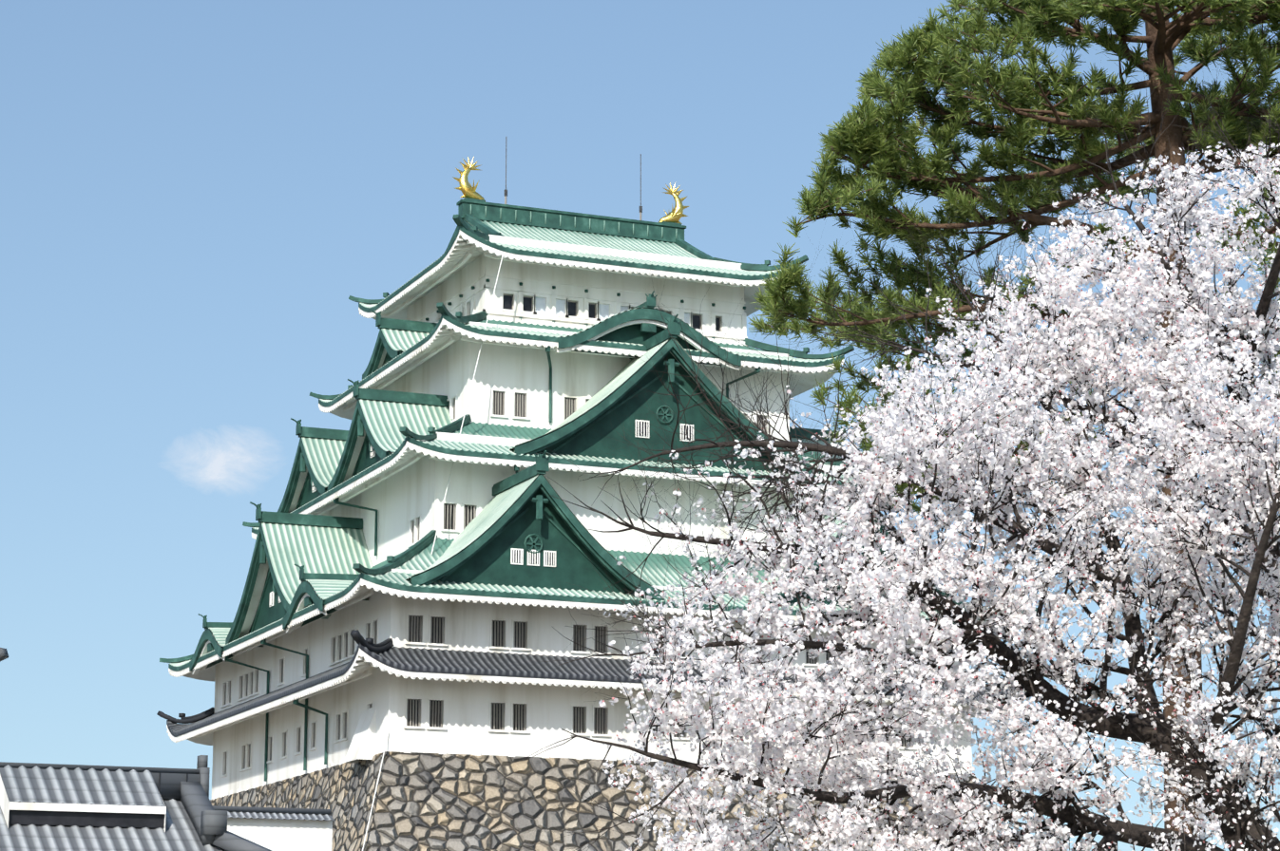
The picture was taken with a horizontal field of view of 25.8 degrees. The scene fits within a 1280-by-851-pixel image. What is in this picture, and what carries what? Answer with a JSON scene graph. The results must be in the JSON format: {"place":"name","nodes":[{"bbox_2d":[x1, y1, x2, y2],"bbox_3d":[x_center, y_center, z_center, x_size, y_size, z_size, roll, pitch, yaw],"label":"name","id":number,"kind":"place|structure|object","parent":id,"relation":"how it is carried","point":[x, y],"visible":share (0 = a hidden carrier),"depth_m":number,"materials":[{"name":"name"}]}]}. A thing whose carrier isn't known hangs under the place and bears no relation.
{"place":"outdoors","nodes":[
{"label":"outdoors","id":0,"kind":"place"},
{"bbox_2d":[0,648,8,661],"bbox_3d":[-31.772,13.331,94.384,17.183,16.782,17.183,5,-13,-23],"label":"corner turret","id":1,"kind":"object","parent":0,"point":[4,655],"visible":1,"depth_m":91.11,"materials":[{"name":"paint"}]},
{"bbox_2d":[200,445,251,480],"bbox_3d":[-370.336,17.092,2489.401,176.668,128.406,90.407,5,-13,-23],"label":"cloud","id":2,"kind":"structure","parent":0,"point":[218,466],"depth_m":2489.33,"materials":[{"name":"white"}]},
{"bbox_2d":[212,805,334,850],"bbox_3d":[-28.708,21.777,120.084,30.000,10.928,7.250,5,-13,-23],"label":"rampart wall","id":3,"kind":"structure","parent":0,"point":[287,830],"depth_m":123.04,"materials":[{"name":"paint"}]},
{"bbox_2d":[0,0,1279,850],"label":"sky","id":4,"kind":"structure","parent":0,"point":[196,196],"materials":[{"name":"blue"}]},
{"label":"ground","id":5,"kind":"structure","parent":0,"visible":0},
{"bbox_2d":[0,755,271,850],"bbox_3d":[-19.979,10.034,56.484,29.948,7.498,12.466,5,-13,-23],"label":"tiled roof","id":6,"kind":"structure","parent":5,"relation":"on","point":[60,808],"depth_m":58.94,"materials":[{"name":"tile"}]},
{"bbox_2d":[156,136,1037,850],"bbox_3d":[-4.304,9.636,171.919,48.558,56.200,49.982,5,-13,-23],"label":"castle","id":7,"kind":"structure","parent":5,"relation":"on","point":[373,656],"depth_m":159.19,"materials":[{"name":"paint"}]},
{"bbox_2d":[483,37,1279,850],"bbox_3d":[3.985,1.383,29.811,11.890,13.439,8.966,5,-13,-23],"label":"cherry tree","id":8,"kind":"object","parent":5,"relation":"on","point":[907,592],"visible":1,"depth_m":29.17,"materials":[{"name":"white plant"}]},
{"bbox_2d":[747,0,1279,838],"bbox_3d":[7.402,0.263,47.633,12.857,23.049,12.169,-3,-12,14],"label":"pine tree","id":9,"kind":"object","parent":5,"relation":"on","point":[883,141],"visible":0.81,"depth_m":46.68,"materials":[{"name":"green plant"}]}
]}

